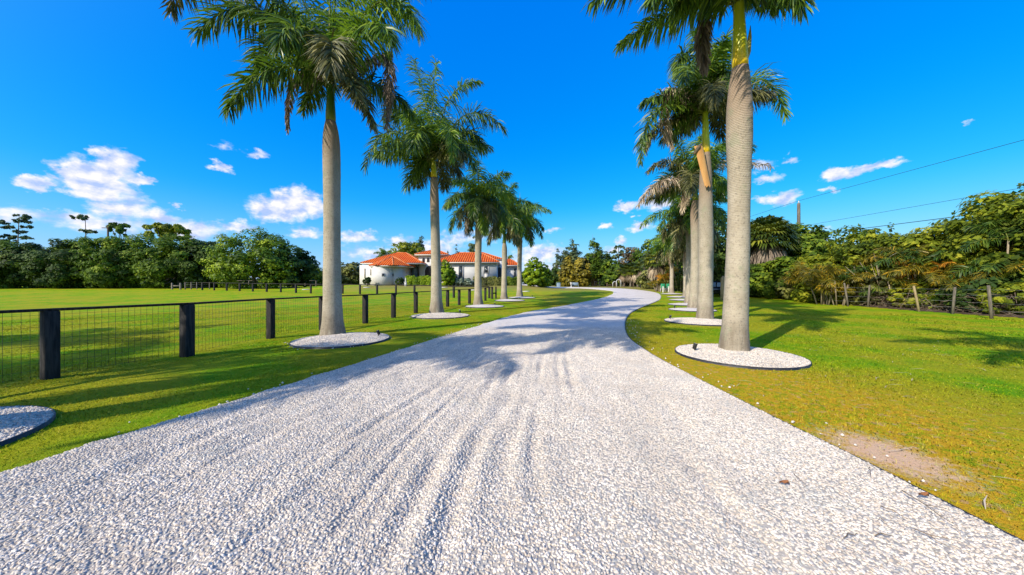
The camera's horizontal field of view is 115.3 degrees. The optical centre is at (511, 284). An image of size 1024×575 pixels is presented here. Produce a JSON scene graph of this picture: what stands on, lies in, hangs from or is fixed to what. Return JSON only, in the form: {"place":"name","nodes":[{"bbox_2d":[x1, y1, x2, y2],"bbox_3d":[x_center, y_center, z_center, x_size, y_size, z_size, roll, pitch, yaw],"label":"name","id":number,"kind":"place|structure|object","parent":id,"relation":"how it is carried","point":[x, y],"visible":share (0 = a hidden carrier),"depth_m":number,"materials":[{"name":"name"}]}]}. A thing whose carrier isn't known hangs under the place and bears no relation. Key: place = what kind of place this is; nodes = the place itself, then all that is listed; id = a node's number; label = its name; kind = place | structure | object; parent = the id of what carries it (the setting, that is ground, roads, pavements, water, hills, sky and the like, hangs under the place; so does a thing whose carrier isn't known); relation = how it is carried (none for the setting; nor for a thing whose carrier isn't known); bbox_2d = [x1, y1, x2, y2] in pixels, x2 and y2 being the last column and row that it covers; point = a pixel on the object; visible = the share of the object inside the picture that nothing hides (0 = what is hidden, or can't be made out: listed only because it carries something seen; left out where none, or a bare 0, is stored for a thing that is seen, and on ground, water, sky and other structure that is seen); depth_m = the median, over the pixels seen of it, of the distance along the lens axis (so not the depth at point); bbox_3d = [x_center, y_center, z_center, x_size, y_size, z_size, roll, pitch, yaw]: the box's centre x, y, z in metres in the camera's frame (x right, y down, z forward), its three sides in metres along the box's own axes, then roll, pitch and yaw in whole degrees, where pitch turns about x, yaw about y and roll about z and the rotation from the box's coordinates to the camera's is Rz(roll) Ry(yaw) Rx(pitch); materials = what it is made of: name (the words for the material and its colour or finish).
{"place":"outdoors","nodes":[
{"label":"outdoors","id":0,"kind":"place"},
{"bbox_2d":[0,285,1023,539],"bbox_3d":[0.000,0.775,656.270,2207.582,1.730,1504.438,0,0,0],"label":"ground","id":1,"kind":"structure","parent":0,"point":[16,299],"depth_m":6.64,"materials":[{"name":"green plant"}]},
{"bbox_2d":[0,214,34,244],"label":"slash pine","id":2,"kind":"object","parent":1,"relation":"on","point":[24,218],"visible":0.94,"depth_m":73.97,"materials":[{"name":"green plant"}]},
{"bbox_2d":[0,239,50,287],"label":"broadleaf tree","id":3,"kind":"object","parent":1,"relation":"on","point":[13,243],"visible":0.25,"depth_m":59.19,"materials":[{"name":"green plant"}]},
{"bbox_2d":[0,242,54,287],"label":"broadleaf tree","id":4,"kind":"object","parent":1,"relation":"on","point":[17,275],"visible":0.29,"depth_m":58.71,"materials":[{"name":"green plant"}]},
{"bbox_2d":[0,405,55,446],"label":"gravel bed","id":5,"kind":"object","parent":1,"relation":"on","point":[18,422],"visible":0.91,"depth_m":3.74,"materials":[{"name":"white gravel"}]},
{"bbox_2d":[14,238,90,287],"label":"broadleaf tree","id":6,"kind":"object","parent":1,"relation":"on","point":[36,265],"visible":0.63,"depth_m":57.09,"materials":[{"name":"green plant"}]},
{"bbox_2d":[43,236,118,287],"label":"broadleaf tree","id":7,"kind":"object","parent":1,"relation":"on","point":[72,244],"visible":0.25,"depth_m":58.41,"materials":[{"name":"green plant"}]},
{"bbox_2d":[69,214,97,238],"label":"slash pine","id":8,"kind":"object","parent":1,"relation":"on","point":[83,218],"visible":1,"depth_m":73.64,"materials":[{"name":"green plant"}]},
{"bbox_2d":[69,235,146,287],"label":"broadleaf tree","id":9,"kind":"object","parent":1,"relation":"on","point":[101,276],"visible":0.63,"depth_m":57.84,"materials":[{"name":"green plant"}]},
{"bbox_2d":[106,222,130,238],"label":"broadleaf tree","id":10,"kind":"object","parent":1,"relation":"on","point":[119,229],"visible":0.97,"depth_m":75.18,"materials":[{"name":"green plant"}]},
{"bbox_2d":[101,233,180,287],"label":"broadleaf tree","id":11,"kind":"object","parent":1,"relation":"on","point":[130,270],"visible":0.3,"depth_m":59.36,"materials":[{"name":"green plant"}]},
{"bbox_2d":[141,222,191,240],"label":"broadleaf tree","id":12,"kind":"object","parent":1,"relation":"on","point":[160,229],"visible":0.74,"depth_m":73.17,"materials":[{"name":"green plant"}]},
{"bbox_2d":[131,233,210,287],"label":"broadleaf tree","id":13,"kind":"object","parent":1,"relation":"on","point":[156,264],"visible":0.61,"depth_m":59.12,"materials":[{"name":"green plant"}]},
{"bbox_2d":[170,239,234,287],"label":"broadleaf tree","id":14,"kind":"object","parent":1,"relation":"on","point":[198,253],"visible":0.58,"depth_m":60.94,"materials":[{"name":"green plant"}]},
{"bbox_2d":[0,287,496,382],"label":"paddock fence","id":15,"kind":"object","parent":1,"relation":"on","point":[49,333],"visible":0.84,"depth_m":7.29,"materials":[{"name":"black wood"}]},
{"bbox_2d":[199,226,298,287],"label":"broadleaf tree","id":16,"kind":"object","parent":1,"relation":"on","point":[239,262],"visible":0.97,"depth_m":57.22,"materials":[{"name":"green plant"}]},
{"bbox_2d":[265,243,319,287],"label":"broadleaf tree","id":17,"kind":"object","parent":1,"relation":"on","point":[306,265],"visible":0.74,"depth_m":62.32,"materials":[{"name":"green plant"}]},
{"bbox_2d":[289,332,389,348],"bbox_3d":[-4.958,1.593,9.495,2.580,0.193,2.580,0,0,0],"label":"gravel bed","id":18,"kind":"object","parent":1,"relation":"on","point":[348,340],"visible":0.91,"depth_m":8.94,"materials":[{"name":"gravel"}]},
{"bbox_2d":[159,0,440,335],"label":"royal palm","id":19,"kind":"object","parent":18,"relation":"on","point":[329,58],"visible":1,"depth_m":9.75,"materials":[{"name":"green plant"}]},
{"bbox_2d":[201,282,489,297],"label":"paddock fence","id":20,"kind":"object","parent":1,"relation":"on","point":[414,288],"visible":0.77,"depth_m":41.79,"materials":[{"name":"black wood"}]},
{"bbox_2d":[341,262,361,283],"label":"broadleaf tree","id":21,"kind":"object","parent":1,"relation":"on","point":[353,268],"visible":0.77,"depth_m":70.13,"materials":[{"name":"green plant"}]},
{"bbox_2d":[173,269,639,285],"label":"distant woods","id":22,"kind":"object","parent":1,"relation":"on","point":[523,281],"visible":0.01,"depth_m":117.12,"materials":[{"name":"green plant"}]},
{"bbox_2d":[389,241,424,257],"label":"broadleaf tree","id":23,"kind":"object","parent":1,"relation":"on","point":[411,249],"visible":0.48,"depth_m":82.12,"materials":[{"name":"green plant"}]},
{"bbox_2d":[404,275,430,284],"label":"hedge","id":24,"kind":"object","parent":1,"relation":"on","point":[419,280],"visible":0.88,"depth_m":57.19,"materials":[{"name":"green plant"}]},
{"bbox_2d":[360,54,507,312],"bbox_3d":[-4.678,-5.664,18.378,7.254,14.668,6.789,0,0,44],"label":"royal palm","id":25,"kind":"object","parent":1,"relation":"on","point":[446,146],"visible":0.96,"depth_m":17.86,"materials":[{"name":"green plant"}]},
{"bbox_2d":[360,250,516,285],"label":"house","id":26,"kind":"structure","parent":1,"relation":"on","point":[388,270],"depth_m":60.10,"materials":[{"name":"white paint"}]},
{"bbox_2d":[411,312,468,318],"bbox_3d":[-3.695,1.592,16.744,2.920,0.196,2.920,0,0,0],"label":"gravel bed","id":27,"kind":"object","parent":1,"relation":"on","point":[443,315],"visible":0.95,"depth_m":15.99,"materials":[{"name":"gravel"}]},
{"bbox_2d":[441,259,455,285],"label":"conifer","id":28,"kind":"object","parent":1,"relation":"on","point":[447,273],"visible":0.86,"depth_m":54.81,"materials":[{"name":"green plant"}]},
{"bbox_2d":[441,160,515,304],"bbox_3d":[-2.529,-3.911,24.974,6.097,11.091,6.257,0,0,0],"label":"royal palm","id":29,"kind":"object","parent":1,"relation":"on","point":[480,208],"visible":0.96,"depth_m":23.97,"materials":[{"name":"green plant"}]},
{"bbox_2d":[465,304,503,307],"bbox_3d":[-1.996,1.567,23.598,2.820,0.200,2.820,0,0,0],"label":"gravel bed","id":30,"kind":"object","parent":1,"relation":"on","point":[483,306],"visible":0.95,"depth_m":22.78,"materials":[{"name":"gravel"}]},
{"bbox_2d":[473,276,501,285],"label":"hedge","id":31,"kind":"object","parent":1,"relation":"on","point":[492,281],"visible":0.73,"depth_m":57.00,"materials":[{"name":"green plant"}]},
{"bbox_2d":[486,182,534,298],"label":"royal palm","id":32,"kind":"object","parent":1,"relation":"on","point":[515,229],"visible":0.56,"depth_m":31.26,"materials":[{"name":"green plant"}]},
{"bbox_2d":[84,315,936,490],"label":"stray pebbles","id":33,"kind":"object","parent":1,"relation":"on","point":[874,457],"visible":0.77,"depth_m":4.78,"materials":[{"name":"white stone"}]},
{"bbox_2d":[0,284,1023,574],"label":"gravel drive","id":34,"kind":"structure","parent":1,"relation":"on","point":[586,438],"depth_m":2.51,"materials":[{"name":"white gravel"}]},
{"bbox_2d":[502,198,551,296],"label":"royal palm","id":35,"kind":"object","parent":1,"relation":"on","point":[529,233],"visible":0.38,"depth_m":35.61,"materials":[{"name":"green plant"}]},
{"bbox_2d":[522,257,545,286],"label":"conifer","id":36,"kind":"object","parent":1,"relation":"on","point":[530,271],"visible":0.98,"depth_m":56.10,"materials":[{"name":"green plant"}]},
{"bbox_2d":[538,262,552,286],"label":"conifer","id":37,"kind":"object","parent":1,"relation":"on","point":[547,274],"visible":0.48,"depth_m":58.22,"materials":[{"name":"green plant"}]},
{"bbox_2d":[549,267,561,285],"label":"broadleaf tree","id":38,"kind":"object","parent":1,"relation":"on","point":[554,272],"visible":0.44,"depth_m":78.65,"materials":[{"name":"green plant"}]},
{"bbox_2d":[557,256,578,286],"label":"broadleaf tree","id":39,"kind":"object","parent":1,"relation":"on","point":[566,270],"visible":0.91,"depth_m":71.71,"materials":[{"name":"yellow plant"}]},
{"bbox_2d":[556,239,584,285],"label":"feathery tree","id":40,"kind":"object","parent":1,"relation":"on","point":[574,253],"visible":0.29,"depth_m":80.83,"materials":[{"name":"green plant"}]},
{"bbox_2d":[569,257,593,286],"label":"broadleaf tree","id":41,"kind":"object","parent":1,"relation":"on","point":[583,276],"visible":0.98,"depth_m":70.69,"materials":[{"name":"yellow plant"}]},
{"bbox_2d":[584,234,609,285],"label":"feathery tree","id":42,"kind":"object","parent":1,"relation":"on","point":[594,257],"visible":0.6,"depth_m":82.70,"materials":[{"name":"green plant"}]},
{"bbox_2d":[595,254,613,285],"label":"broadleaf tree","id":43,"kind":"object","parent":1,"relation":"on","point":[603,260],"visible":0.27,"depth_m":82.41,"materials":[{"name":"green plant"}]},
{"bbox_2d":[600,259,621,285],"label":"broadleaf tree","id":44,"kind":"object","parent":1,"relation":"on","point":[610,277],"visible":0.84,"depth_m":74.85,"materials":[{"name":"green plant"}]},
{"bbox_2d":[610,245,624,259],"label":"slash pine","id":45,"kind":"object","parent":1,"relation":"on","point":[618,254],"visible":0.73,"depth_m":85.55,"materials":[{"name":"green plant"}]},
{"bbox_2d":[615,264,631,286],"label":"cabbage palm","id":46,"kind":"object","parent":1,"relation":"on","point":[622,277],"visible":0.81,"depth_m":69.16,"materials":[{"name":"plant"}]},
{"bbox_2d":[620,262,637,286],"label":"cabbage palm","id":47,"kind":"object","parent":1,"relation":"on","point":[629,275],"visible":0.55,"depth_m":68.39,"materials":[{"name":"plant"}]},
{"bbox_2d":[618,247,642,285],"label":"broadleaf tree","id":48,"kind":"object","parent":1,"relation":"on","point":[627,254],"visible":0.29,"depth_m":79.27,"materials":[{"name":"green plant"}]},
{"bbox_2d":[625,262,643,286],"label":"cabbage palm","id":49,"kind":"object","parent":1,"relation":"on","point":[634,275],"visible":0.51,"depth_m":67.48,"materials":[{"name":"plant"}]},
{"bbox_2d":[630,239,655,285],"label":"broadleaf tree","id":50,"kind":"object","parent":1,"relation":"on","point":[640,253],"visible":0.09,"depth_m":75.08,"materials":[{"name":"green plant"}]},
{"bbox_2d":[635,269,653,288],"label":"bush","id":51,"kind":"object","parent":1,"relation":"on","point":[643,279],"visible":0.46,"depth_m":57.49,"materials":[{"name":"green plant"}]},
{"bbox_2d":[639,248,674,290],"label":"cabbage palm","id":52,"kind":"object","parent":1,"relation":"on","point":[654,269],"visible":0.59,"depth_m":49.02,"materials":[{"name":"plant"}]},
{"bbox_2d":[647,277,669,291],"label":"clump palm","id":53,"kind":"object","parent":1,"relation":"on","point":[654,284],"visible":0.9,"depth_m":46.91,"materials":[{"name":"green plant"}]},
{"bbox_2d":[649,231,682,292],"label":"royal palm","id":54,"kind":"object","parent":1,"relation":"on","point":[655,248],"visible":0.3,"depth_m":42.15,"materials":[{"name":"green plant"}]},
{"bbox_2d":[657,235,685,295],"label":"royal palm","id":55,"kind":"object","parent":1,"relation":"on","point":[679,255],"visible":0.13,"depth_m":35.85,"materials":[{"name":"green plant"}]},
{"bbox_2d":[661,264,682,291],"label":"clump palm","id":56,"kind":"object","parent":1,"relation":"on","point":[667,269],"visible":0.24,"depth_m":47.59,"materials":[{"name":"green plant"}]},
{"bbox_2d":[639,183,726,302],"bbox_3d":[14.008,-3.531,25.539,6.153,10.298,6.510,0,0,-22],"label":"royal palm","id":57,"kind":"object","parent":1,"relation":"on","point":[679,228],"visible":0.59,"depth_m":25.60,"materials":[{"name":"green plant"}]},
{"bbox_2d":[659,203,720,260],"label":"royal palm","id":58,"kind":"object","parent":1,"relation":"on","point":[677,251],"visible":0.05,"depth_m":31.40,"materials":[{"name":"green plant"}]},
{"bbox_2d":[664,317,721,325],"bbox_3d":[8.191,1.592,14.097,2.860,0.196,2.860,0,0,0],"label":"gravel bed","id":59,"kind":"object","parent":1,"relation":"on","point":[697,321],"visible":0.76,"depth_m":13.57,"materials":[{"name":"gravel"}]},
{"bbox_2d":[581,0,818,350],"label":"royal palm","id":60,"kind":"object","parent":1,"relation":"on","point":[734,334],"visible":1,"depth_m":7.47,"materials":[{"name":"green plant"}]},
{"bbox_2d":[635,134,773,307],"bbox_3d":[12.789,-4.358,22.158,10.109,12.046,5.562,0,0,-33],"label":"royal palm","id":61,"kind":"object","parent":1,"relation":"on","point":[684,179],"visible":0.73,"depth_m":21.05,"materials":[{"name":"green plant"}]},
{"bbox_2d":[631,26,793,318],"bbox_3d":[9.304,-5.230,14.955,7.703,13.799,4.915,0,0,-43],"label":"royal palm","id":62,"kind":"object","parent":1,"relation":"on","point":[693,98],"visible":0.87,"depth_m":14.32,"materials":[{"name":"green plant"}]},
{"bbox_2d":[675,217,755,283],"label":"hedgerow tree","id":63,"kind":"object","parent":1,"relation":"on","point":[719,256],"visible":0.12,"depth_m":38.69,"materials":[{"name":"green plant"}]},
{"bbox_2d":[675,343,811,370],"bbox_3d":[5.151,1.591,7.436,2.540,0.197,2.540,0,0,0],"label":"gravel bed","id":64,"kind":"object","parent":1,"relation":"on","point":[756,358],"visible":0.73,"depth_m":6.85,"materials":[{"name":"white gravel"}]},
{"bbox_2d":[718,263,775,296],"bbox_3d":[26.387,-0.560,35.979,6.025,4.029,5.751,0,0,0],"label":"bush","id":65,"kind":"object","parent":1,"relation":"on","point":[753,293],"visible":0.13,"depth_m":34.38,"materials":[{"name":"green plant"}]},
{"bbox_2d":[749,256,796,298],"bbox_3d":[27.557,-0.675,33.016,6.012,4.415,5.764,0,0,0],"label":"bush","id":66,"kind":"object","parent":1,"relation":"on","point":[775,268],"visible":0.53,"depth_m":32.46,"materials":[{"name":"green plant"}]},
{"bbox_2d":[750,214,803,271],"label":"cabbage palm","id":67,"kind":"object","parent":1,"relation":"on","point":[765,230],"visible":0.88,"depth_m":33.40,"materials":[{"name":"green plant"}]},
{"bbox_2d":[774,277,795,299],"bbox_3d":[26.621,0.307,30.956,2.704,2.555,2.574,0,0,0],"label":"shrub","id":68,"kind":"object","parent":1,"relation":"on","point":[785,294],"visible":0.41,"depth_m":30.83,"materials":[{"name":"green plant"}]},
{"bbox_2d":[779,260,816,301],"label":"clump palm","id":69,"kind":"object","parent":1,"relation":"on","point":[790,280],"visible":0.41,"depth_m":28.62,"materials":[{"name":"green plant"}]},
{"bbox_2d":[768,222,839,271],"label":"hedgerow tree","id":70,"kind":"object","parent":1,"relation":"on","point":[812,237],"visible":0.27,"depth_m":33.98,"materials":[{"name":"green plant"}]},
{"bbox_2d":[790,276,836,302],"bbox_3d":[26.435,0.350,28.107,3.710,2.605,3.948,0,0,0],"label":"bush","id":71,"kind":"object","parent":1,"relation":"on","point":[800,292],"visible":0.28,"depth_m":27.79,"materials":[{"name":"green plant"}]},
{"bbox_2d":[784,252,843,288],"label":"hedgerow tree","id":72,"kind":"object","parent":1,"relation":"on","point":[810,260],"visible":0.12,"depth_m":29.27,"materials":[{"name":"green plant"}]},
{"bbox_2d":[794,261,849,304],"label":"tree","id":73,"kind":"object","parent":1,"relation":"on","point":[820,285],"visible":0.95,"depth_m":25.13,"materials":[{"name":"green plant"}]},
{"bbox_2d":[625,301,1023,541],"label":"edging strip","id":74,"kind":"object","parent":1,"relation":"on","point":[854,455],"visible":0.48,"depth_m":2.73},
{"bbox_2d":[820,291,849,303],"bbox_3d":[26.171,0.921,26.150,2.268,1.526,2.187,0,0,0],"label":"shrub","id":75,"kind":"object","parent":1,"relation":"on","point":[840,297],"visible":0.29,"depth_m":25.69,"materials":[{"name":"green plant"}]},
{"bbox_2d":[814,271,874,305],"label":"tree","id":76,"kind":"object","parent":1,"relation":"on","point":[858,278],"visible":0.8,"depth_m":24.43,"materials":[{"name":"green plant"}]},
{"bbox_2d":[810,225,906,297],"bbox_3d":[28.811,-1.702,26.897,6.244,6.744,6.424,0,0,45],"label":"hedgerow tree","id":77,"kind":"object","parent":1,"relation":"on","point":[842,253],"visible":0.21,"depth_m":26.18,"materials":[{"name":"green plant"}]},
{"bbox_2d":[836,254,886,304],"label":"clump palm","id":78,"kind":"object","parent":1,"relation":"on","point":[866,267],"visible":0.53,"depth_m":24.46,"materials":[{"name":"green plant"}]},
{"bbox_2d":[832,222,894,257],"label":"tree","id":79,"kind":"object","parent":1,"relation":"on","point":[862,234],"visible":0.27,"depth_m":26.46,"materials":[{"name":"green plant"}]},
{"bbox_2d":[836,270,905,304],"bbox_3d":[27.371,0.328,24.598,3.979,2.758,4.053,0,0,0],"label":"bush","id":80,"kind":"object","parent":1,"relation":"on","point":[861,299],"visible":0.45,"depth_m":23.68,"materials":[{"name":"green plant"}]},
{"bbox_2d":[846,231,924,299],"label":"hedgerow tree","id":81,"kind":"object","parent":1,"relation":"on","point":[883,240],"visible":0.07,"depth_m":24.41,"materials":[{"name":"green plant"}]},
{"bbox_2d":[869,246,904,279],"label":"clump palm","id":82,"kind":"object","parent":1,"relation":"on","point":[880,256],"visible":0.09,"depth_m":24.08,"materials":[{"name":"green plant"}]},
{"bbox_2d":[858,268,933,306],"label":"clump palm","id":83,"kind":"object","parent":1,"relation":"on","point":[902,282],"visible":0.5,"depth_m":21.94,"materials":[{"name":"green plant"}]},
{"bbox_2d":[872,244,939,294],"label":"clump palm","id":84,"kind":"object","parent":1,"relation":"on","point":[910,253],"visible":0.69,"depth_m":22.00,"materials":[{"name":"green plant"}]},
{"bbox_2d":[887,285,929,307],"bbox_3d":[26.555,0.833,21.597,2.186,1.799,2.293,0,0,0],"label":"shrub","id":85,"kind":"object","parent":1,"relation":"on","point":[893,290],"visible":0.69,"depth_m":21.48,"materials":[{"name":"green plant"}]},
{"bbox_2d":[808,283,1020,318],"bbox_3d":[24.373,0.821,20.660,1.442,1.854,15.343,0,0,10],"label":"wire fence","id":86,"kind":"object","parent":1,"relation":"on","point":[990,307],"visible":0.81,"depth_m":18.06,"materials":[{"name":"grey wood"}]},
{"bbox_2d":[878,233,967,296],"bbox_3d":[30.261,-1.043,23.659,6.446,5.521,6.357,0,0,0],"label":"hedgerow tree","id":87,"kind":"object","parent":1,"relation":"on","point":[908,241],"visible":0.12,"depth_m":22.78,"materials":[{"name":"green plant"}]},
{"bbox_2d":[825,302,1023,317],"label":"leaf litter","id":88,"kind":"object","parent":1,"relation":"on","point":[960,312],"visible":0.27,"depth_m":19.36,"materials":[{"name":"plant"}]},
{"bbox_2d":[902,274,950,308],"bbox_3d":[28.104,0.429,21.118,3.610,2.613,3.919,0,0,24],"label":"bush","id":89,"kind":"object","parent":1,"relation":"on","point":[919,280],"visible":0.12,"depth_m":21.09,"materials":[{"name":"green plant"}]},
{"bbox_2d":[895,249,961,288],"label":"clump palm","id":90,"kind":"object","parent":1,"relation":"on","point":[928,273],"visible":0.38,"depth_m":20.73,"materials":[{"name":"green plant"}]},
{"bbox_2d":[841,290,1023,315],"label":"undergrowth","id":91,"kind":"object","parent":1,"relation":"on","point":[882,302],"visible":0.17,"depth_m":19.67,"materials":[{"name":"plant"}]},
{"bbox_2d":[919,296,947,308],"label":"shrub","id":92,"kind":"object","parent":1,"relation":"on","point":[931,300],"visible":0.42,"depth_m":20.33,"materials":[{"name":"green plant"}]},
{"bbox_2d":[901,215,1005,279],"bbox_3d":[30.631,-1.513,22.021,6.334,6.487,6.492,0,0,0],"label":"hedgerow tree","id":93,"kind":"object","parent":1,"relation":"on","point":[936,230],"visible":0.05,"depth_m":21.74,"materials":[{"name":"green plant"}]},
{"bbox_2d":[929,261,1001,290],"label":"clump palm","id":94,"kind":"object","parent":1,"relation":"on","point":[942,278],"visible":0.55,"depth_m":19.14,"materials":[{"name":"green plant"}]},
{"bbox_2d":[923,247,1020,279],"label":"clump palm","id":95,"kind":"object","parent":1,"relation":"on","point":[938,254],"visible":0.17,"depth_m":20.43,"materials":[{"name":"green plant"}]},
{"bbox_2d":[922,194,1023,269],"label":"hedgerow tree","id":96,"kind":"object","parent":1,"relation":"on","point":[979,253],"visible":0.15,"depth_m":20.13,"materials":[{"name":"green plant"}]},
{"bbox_2d":[934,269,1023,312],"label":"bush","id":97,"kind":"object","parent":1,"relation":"on","point":[993,281],"visible":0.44,"depth_m":18.10,"materials":[{"name":"green plant"}]},
{"bbox_2d":[936,183,1023,287],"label":"hedgerow tree","id":98,"kind":"object","parent":1,"relation":"on","point":[1010,204],"visible":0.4,"depth_m":18.78,"materials":[{"name":"green plant"}]},
{"bbox_2d":[946,209,1023,278],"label":"clump palm","id":99,"kind":"object","parent":1,"relation":"on","point":[1000,238],"visible":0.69,"depth_m":18.36,"materials":[{"name":"green plant"}]},
{"bbox_2d":[960,245,1023,281],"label":"clump palm","id":100,"kind":"object","parent":1,"relation":"on","point":[1010,268],"visible":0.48,"depth_m":17.90,"materials":[{"name":"green plant"}]},
{"bbox_2d":[972,282,1023,314],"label":"shrub","id":101,"kind":"object","parent":1,"relation":"on","point":[1011,288],"visible":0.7,"depth_m":16.91,"materials":[{"name":"green plant"}]},
{"bbox_2d":[983,217,1023,259],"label":"hedgerow tree","id":102,"kind":"object","parent":1,"relation":"on","point":[1011,236],"visible":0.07,"depth_m":17.95,"materials":[{"name":"green plant"}]},
{"bbox_2d":[0,0,1023,283],"label":"sky","id":103,"kind":"structure","parent":0,"point":[109,112],"materials":[{"name":"blue"}]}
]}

